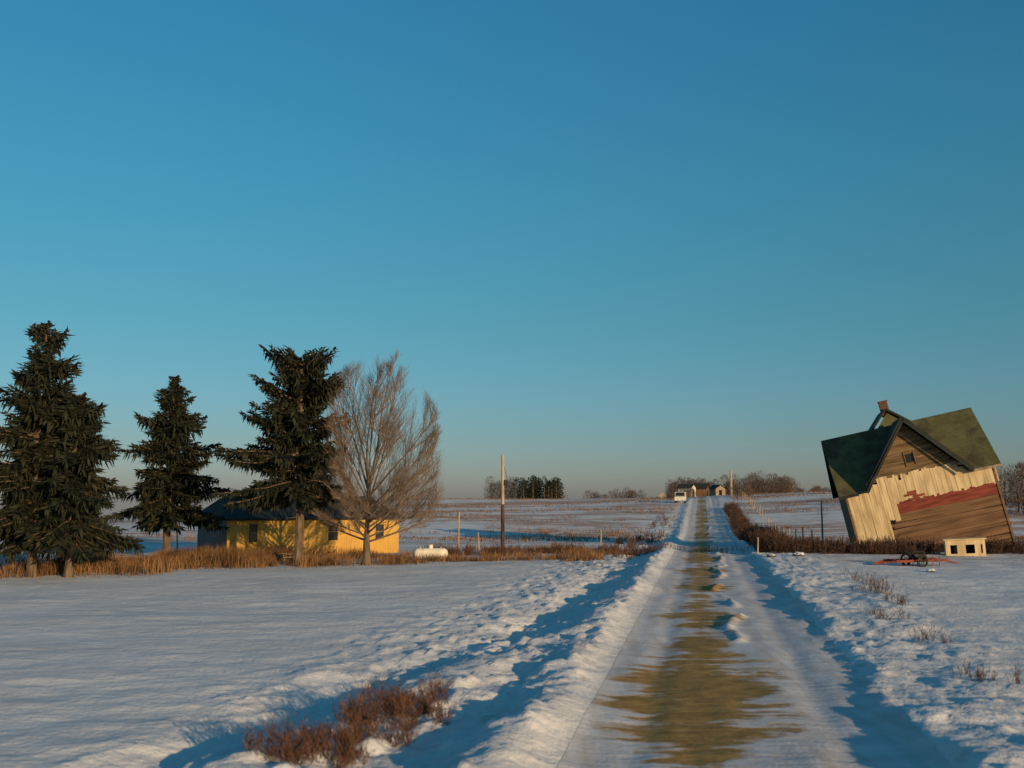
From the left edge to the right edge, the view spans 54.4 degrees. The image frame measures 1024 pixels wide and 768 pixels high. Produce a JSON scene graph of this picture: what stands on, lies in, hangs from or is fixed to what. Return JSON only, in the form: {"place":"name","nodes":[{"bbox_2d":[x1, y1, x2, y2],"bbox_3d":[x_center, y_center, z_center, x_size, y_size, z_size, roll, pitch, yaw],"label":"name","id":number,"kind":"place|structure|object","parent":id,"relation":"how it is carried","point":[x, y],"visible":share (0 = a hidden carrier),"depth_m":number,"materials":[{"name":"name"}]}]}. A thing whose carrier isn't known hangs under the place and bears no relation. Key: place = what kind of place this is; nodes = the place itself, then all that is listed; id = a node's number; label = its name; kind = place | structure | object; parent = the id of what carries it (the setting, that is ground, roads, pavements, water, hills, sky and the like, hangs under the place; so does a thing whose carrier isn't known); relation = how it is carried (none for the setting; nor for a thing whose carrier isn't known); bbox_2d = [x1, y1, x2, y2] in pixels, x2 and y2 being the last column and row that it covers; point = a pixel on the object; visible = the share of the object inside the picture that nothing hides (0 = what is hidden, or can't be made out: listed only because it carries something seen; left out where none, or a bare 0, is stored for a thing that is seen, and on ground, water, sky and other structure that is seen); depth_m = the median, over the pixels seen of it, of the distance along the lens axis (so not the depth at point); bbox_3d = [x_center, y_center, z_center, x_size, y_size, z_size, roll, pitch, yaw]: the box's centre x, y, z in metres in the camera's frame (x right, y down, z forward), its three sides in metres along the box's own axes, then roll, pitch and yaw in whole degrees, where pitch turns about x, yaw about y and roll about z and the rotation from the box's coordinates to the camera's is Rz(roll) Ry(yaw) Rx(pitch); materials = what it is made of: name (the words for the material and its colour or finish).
{"place":"outdoors","nodes":[
{"label":"outdoors","id":0,"kind":"place"},
{"bbox_2d":[0,492,1023,767],"bbox_3d":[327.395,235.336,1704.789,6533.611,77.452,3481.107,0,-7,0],"label":"ground","id":1,"kind":"structure","parent":0,"point":[190,668],"depth_m":20.89,"materials":[{"name":"white snow"}]},
{"bbox_2d":[0,320,102,576],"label":"spruce tree","id":2,"kind":"object","parent":1,"relation":"on","point":[44,373],"visible":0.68,"depth_m":38.34,"materials":[{"name":"green plant"}]},
{"bbox_2d":[0,391,145,577],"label":"spruce tree","id":3,"kind":"object","parent":1,"relation":"on","point":[80,534],"visible":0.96,"depth_m":37.93,"materials":[{"name":"green plant"}]},
{"bbox_2d":[91,375,230,554],"bbox_3d":[-17.663,4.174,49.453,6.914,9.401,6.342,0,-7,0],"label":"spruce tree","id":4,"kind":"object","parent":1,"relation":"on","point":[177,479],"visible":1,"depth_m":49.29,"materials":[{"name":"green plant"}]},
{"bbox_2d":[266,552,292,559],"bbox_3d":[-11.440,8.314,47.889,3.055,0.385,1.162,1,-7,-6],"label":"lumber pile","id":5,"kind":"object","parent":1,"relation":"on","point":[282,555],"visible":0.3,"depth_m":47.49,"materials":[{"name":"brown wood"}]},
{"bbox_2d":[208,343,359,565],"bbox_3d":[-10.326,3.165,45.324,6.869,10.495,6.103,0,-7,0],"label":"spruce tree","id":6,"kind":"object","parent":1,"relation":"on","point":[290,423],"visible":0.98,"depth_m":45.26,"materials":[{"name":"green plant"}]},
{"bbox_2d":[197,519,398,554],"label":"walls","id":7,"kind":"structure","parent":1,"relation":"on","point":[270,531],"depth_m":54.75,"materials":[{"name":"yellow"}]},
{"bbox_2d":[202,496,404,520],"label":"roof","id":8,"kind":"structure","parent":7,"relation":"on","point":[217,507],"depth_m":54.60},
{"bbox_2d":[248,522,384,549],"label":"windows and door","id":9,"kind":"structure","parent":7,"relation":"attached to","point":[253,534],"depth_m":54.23,"materials":[{"name":"black glass"}]},
{"bbox_2d":[241,670,459,767],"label":"dead weeds","id":10,"kind":"object","parent":1,"relation":"on","point":[397,703],"visible":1,"depth_m":12.16,"materials":[{"name":"brown plant"}]},
{"bbox_2d":[134,529,601,548],"bbox_3d":[-10.049,9.594,60.295,32.008,1.440,2.123,1,-7,-7],"label":"wire fence","id":11,"kind":"object","parent":1,"relation":"on","point":[176,543],"visible":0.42,"depth_m":60.30,"materials":[{"name":"brown wood"}]},
{"bbox_2d":[295,351,445,564],"bbox_3d":[-6.410,3.321,45.804,6.908,10.199,6.193,0,-7,0],"label":"bare tree","id":12,"kind":"object","parent":1,"relation":"on","point":[406,478],"visible":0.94,"depth_m":45.52,"materials":[{"name":"brown plant"}]},
{"bbox_2d":[0,521,751,582],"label":"dry grass","id":13,"kind":"structure","parent":1,"relation":"on","point":[194,558],"depth_m":45.19,"materials":[{"name":"brown plant"}]},
{"bbox_2d":[413,544,447,560],"bbox_3d":[-4.000,8.353,48.964,1.726,0.900,0.540,1,-7,-8],"label":"propane tank","id":14,"kind":"object","parent":1,"relation":"on","point":[429,550],"visible":0.74,"depth_m":48.77,"materials":[{"name":"white metal"}]},
{"bbox_2d":[457,512,459,545],"bbox_3d":[-2.979,8.440,55.396,0.121,2.650,0.120,1,-7,0],"label":"wooden post","id":15,"kind":"object","parent":1,"relation":"on","point":[458,527],"visible":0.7,"depth_m":55.42,"materials":[{"name":"brown wood"}]},
{"bbox_2d":[501,455,507,548],"bbox_3d":[-0.436,6.860,55.530,0.391,5.750,0.320,0,-7,0],"label":"utility pole","id":16,"kind":"object","parent":1,"relation":"on","point":[504,482],"visible":0.91,"depth_m":55.54,"materials":[{"name":"brown wood"}]},
{"bbox_2d":[0,459,1023,513],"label":"distant treeline","id":17,"kind":"object","parent":1,"relation":"on","point":[1012,484],"visible":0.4,"depth_m":125.83,"materials":[{"name":"brown plant"}]},
{"bbox_2d":[483,475,567,498],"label":"distant treeline","id":18,"kind":"object","parent":1,"relation":"on","point":[549,489],"visible":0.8,"depth_m":233.47,"materials":[{"name":"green plant"}]},
{"bbox_2d":[413,513,675,559],"bbox_3d":[12.712,12.970,88.812,13.186,2.131,79.529,-2,-7,18],"label":"hedge brush","id":19,"kind":"object","parent":1,"relation":"on","point":[635,549],"visible":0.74,"depth_m":55.51,"materials":[{"name":"brown plant"}]},
{"bbox_2d":[124,491,1022,541],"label":"hill stubble","id":20,"kind":"object","parent":1,"relation":"on","point":[549,539],"visible":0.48,"depth_m":142.07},
{"bbox_2d":[615,539,623,548],"bbox_3d":[6.404,9.695,59.288,0.480,0.960,0.282,-2,-7,20],"label":"mailbox","id":21,"kind":"object","parent":1,"relation":"on","point":[618,542],"visible":0.68,"depth_m":59.21,"materials":[{"name":"black metal"}]},
{"bbox_2d":[659,492,664,508],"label":"road sign","id":22,"kind":"object","parent":1,"relation":"on","point":[661,495],"visible":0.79,"depth_m":148.97,"materials":[{"name":"grey metal"}]},
{"bbox_2d":[675,492,685,502],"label":"parked van","id":23,"kind":"object","parent":1,"relation":"on","point":[680,496],"visible":0.98,"depth_m":169.31,"materials":[{"name":"white paint"}]},
{"bbox_2d":[677,484,696,496],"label":"white shed","id":24,"kind":"structure","parent":1,"relation":"on","point":[687,486],"depth_m":204.24,"materials":[{"name":"paint"}]},
{"bbox_2d":[694,483,709,496],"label":"brown shed","id":25,"kind":"structure","parent":1,"relation":"on","point":[702,489],"depth_m":205.27,"materials":[{"name":"brown wood"}]},
{"bbox_2d":[582,470,830,498],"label":"distant treeline","id":26,"kind":"object","parent":1,"relation":"on","point":[784,484],"visible":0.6,"depth_m":232.60,"materials":[{"name":"brown plant"}]},
{"bbox_2d":[709,485,725,495],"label":"brown shed","id":27,"kind":"structure","parent":1,"relation":"on","point":[714,490],"depth_m":211.79,"materials":[{"name":"beige wood"}]},
{"bbox_2d":[730,471,732,496],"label":"utility pole","id":28,"kind":"object","parent":1,"relation":"on","point":[731,492],"visible":0.83,"depth_m":188.85,"materials":[{"name":"brown wood"}]},
{"bbox_2d":[757,537,758,553],"bbox_3d":[13.215,8.844,53.537,0.101,1.200,0.100,3,-7,0],"label":"wooden post","id":29,"kind":"object","parent":1,"relation":"on","point":[758,545],"visible":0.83,"depth_m":53.52,"materials":[{"name":"brown wood"}]},
{"bbox_2d":[741,491,812,541],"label":"wire fence","id":30,"kind":"object","parent":1,"relation":"on","point":[748,497],"visible":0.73,"depth_m":106.10,"materials":[{"name":"brown wood"}]},
{"bbox_2d":[792,552,804,555],"bbox_3d":[14.183,8.524,49.352,0.641,0.404,0.636,0,-7,0],"label":"field stone","id":31,"kind":"object","parent":1,"relation":"on","point":[798,554],"visible":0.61,"depth_m":49.14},
{"bbox_2d":[821,501,823,540],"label":"wooden post","id":32,"kind":"object","parent":1,"relation":"on","point":[822,521],"visible":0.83,"depth_m":69.31,"materials":[{"name":"grey wood"}]},
{"bbox_2d":[842,568,879,584],"bbox_3d":[12.106,6.669,34.644,0.709,0.593,1.718,1,-7,-8],"label":"weed clump","id":33,"kind":"object","parent":1,"relation":"on","point":[856,575],"visible":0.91,"depth_m":34.79,"materials":[{"name":"brown plant"}]},
{"bbox_2d":[723,501,1023,554],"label":"roadside brush","id":34,"kind":"object","parent":1,"relation":"on","point":[770,540],"visible":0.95,"depth_m":55.37,"materials":[{"name":"brown plant"}]},
{"bbox_2d":[850,573,896,593],"bbox_3d":[11.149,6.084,30.606,0.909,0.744,1.825,1,-7,-9],"label":"weed clump","id":35,"kind":"object","parent":1,"relation":"on","point":[886,584],"visible":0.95,"depth_m":30.15,"materials":[{"name":"brown plant"}]},
{"bbox_2d":[866,607,910,619],"bbox_3d":[9.173,5.559,24.332,0.968,0.422,1.172,0,-7,0],"label":"weed clump","id":36,"kind":"object","parent":1,"relation":"on","point":[881,613],"visible":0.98,"depth_m":24.07,"materials":[{"name":"brown plant"}]},
{"bbox_2d":[877,592,908,604],"bbox_3d":[10.302,5.790,26.991,0.552,0.424,0.955,4,-8,-28],"label":"weed clump","id":37,"kind":"object","parent":1,"relation":"on","point":[897,601],"visible":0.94,"depth_m":26.76,"materials":[{"name":"brown plant"}]},
{"bbox_2d":[873,550,957,566],"bbox_3d":[17.988,7.811,44.573,4.061,0.720,1.340,1,-7,-12],"label":"rusty farm implement","id":38,"kind":"object","parent":1,"relation":"on","point":[917,558],"visible":0.96,"depth_m":44.31,"materials":[{"name":"black metal"}]},
{"bbox_2d":[835,466,1018,551],"bbox_3d":[24.853,7.163,61.373,8.424,9.214,7.078,-14,-10,13],"label":"wall shell","id":39,"kind":"object","parent":1,"relation":"on","point":[848,517],"depth_m":58.28},
{"bbox_2d":[821,407,1000,498],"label":"roof","id":40,"kind":"structure","parent":39,"relation":"on","point":[853,461],"depth_m":60.34,"materials":[{"name":"green"}]},
{"bbox_2d":[877,400,889,416],"bbox_3d":[23.636,1.570,63.234,0.546,0.990,0.546,-14,-10,13],"label":"chimney","id":41,"kind":"object","parent":40,"relation":"on","point":[883,405],"visible":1,"depth_m":63.02,"materials":[{"name":"brick"}]},
{"bbox_2d":[839,419,1001,499],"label":"trim boards","id":42,"kind":"object","parent":40,"relation":"attached to","point":[960,462],"depth_m":57.88,"materials":[{"name":"grey wood"}]},
{"bbox_2d":[874,425,957,482],"bbox_3d":[23.356,3.864,58.557,4.842,2.961,0.057,-14,-10,13],"label":"gable siding","id":43,"kind":"object","parent":39,"relation":"attached to","point":[922,451],"visible":0.82,"depth_m":58.53,"materials":[{"name":"brown wood"}]},
{"bbox_2d":[903,450,917,466],"bbox_3d":[23.373,4.387,58.504,0.644,0.858,0.161,-14,-10,13],"label":"gable window","id":44,"kind":"structure","parent":43,"relation":"in","point":[910,457],"depth_m":58.52,"materials":[{"name":"black glass"}]},
{"bbox_2d":[848,460,999,543],"bbox_3d":[24.079,7.108,57.946,8.462,4.418,0.080,-14,-10,13],"label":"cream siding","id":45,"kind":"object","parent":39,"relation":"attached to","point":[927,482],"visible":0.88,"depth_m":58.35,"materials":[{"name":"beige wood"}]},
{"bbox_2d":[863,494,1015,552],"bbox_3d":[24.708,9.145,57.584,7.927,4.074,0.098,-14,-10,13],"label":"brown siding","id":46,"kind":"object","parent":39,"relation":"attached to","point":[945,522],"visible":0.59,"depth_m":57.42,"materials":[{"name":"brown wood"}]},
{"bbox_2d":[884,482,999,513],"bbox_3d":[24.842,6.462,57.809,6.486,1.168,0.073,-14,-10,13],"label":"red siding","id":47,"kind":"object","parent":39,"relation":"attached to","point":[925,502],"visible":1,"depth_m":57.73,"materials":[{"name":"red wood"}]},
{"bbox_2d":[909,623,954,642],"bbox_3d":[8.672,5.132,20.538,0.907,0.545,1.306,-3,-7,25],"label":"weed clump","id":48,"kind":"object","parent":1,"relation":"on","point":[927,637],"visible":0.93,"depth_m":20.32,"materials":[{"name":"brown plant"}]},
{"bbox_2d":[941,537,986,555],"bbox_3d":[24.526,8.880,53.956,2.160,1.068,0.702,-5,-8,14],"label":"broken porch box","id":49,"kind":"object","parent":1,"relation":"on","point":[970,546],"visible":0.88,"depth_m":53.78,"materials":[{"name":"beige wood"}]},
{"bbox_2d":[951,657,1022,684],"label":"weed clump","id":50,"kind":"object","parent":1,"relation":"on","point":[978,675],"visible":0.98,"depth_m":16.07,"materials":[{"name":"brown plant"}]},
{"bbox_2d":[0,0,1023,519],"label":"sky","id":51,"kind":"structure","parent":0,"point":[636,245],"materials":[{"name":"blue"}]},
{"bbox_2d":[557,496,953,767],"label":"road","id":52,"kind":"structure","parent":0,"point":[733,659],"depth_m":15.76,"materials":[{"name":"white snow"}]}
]}

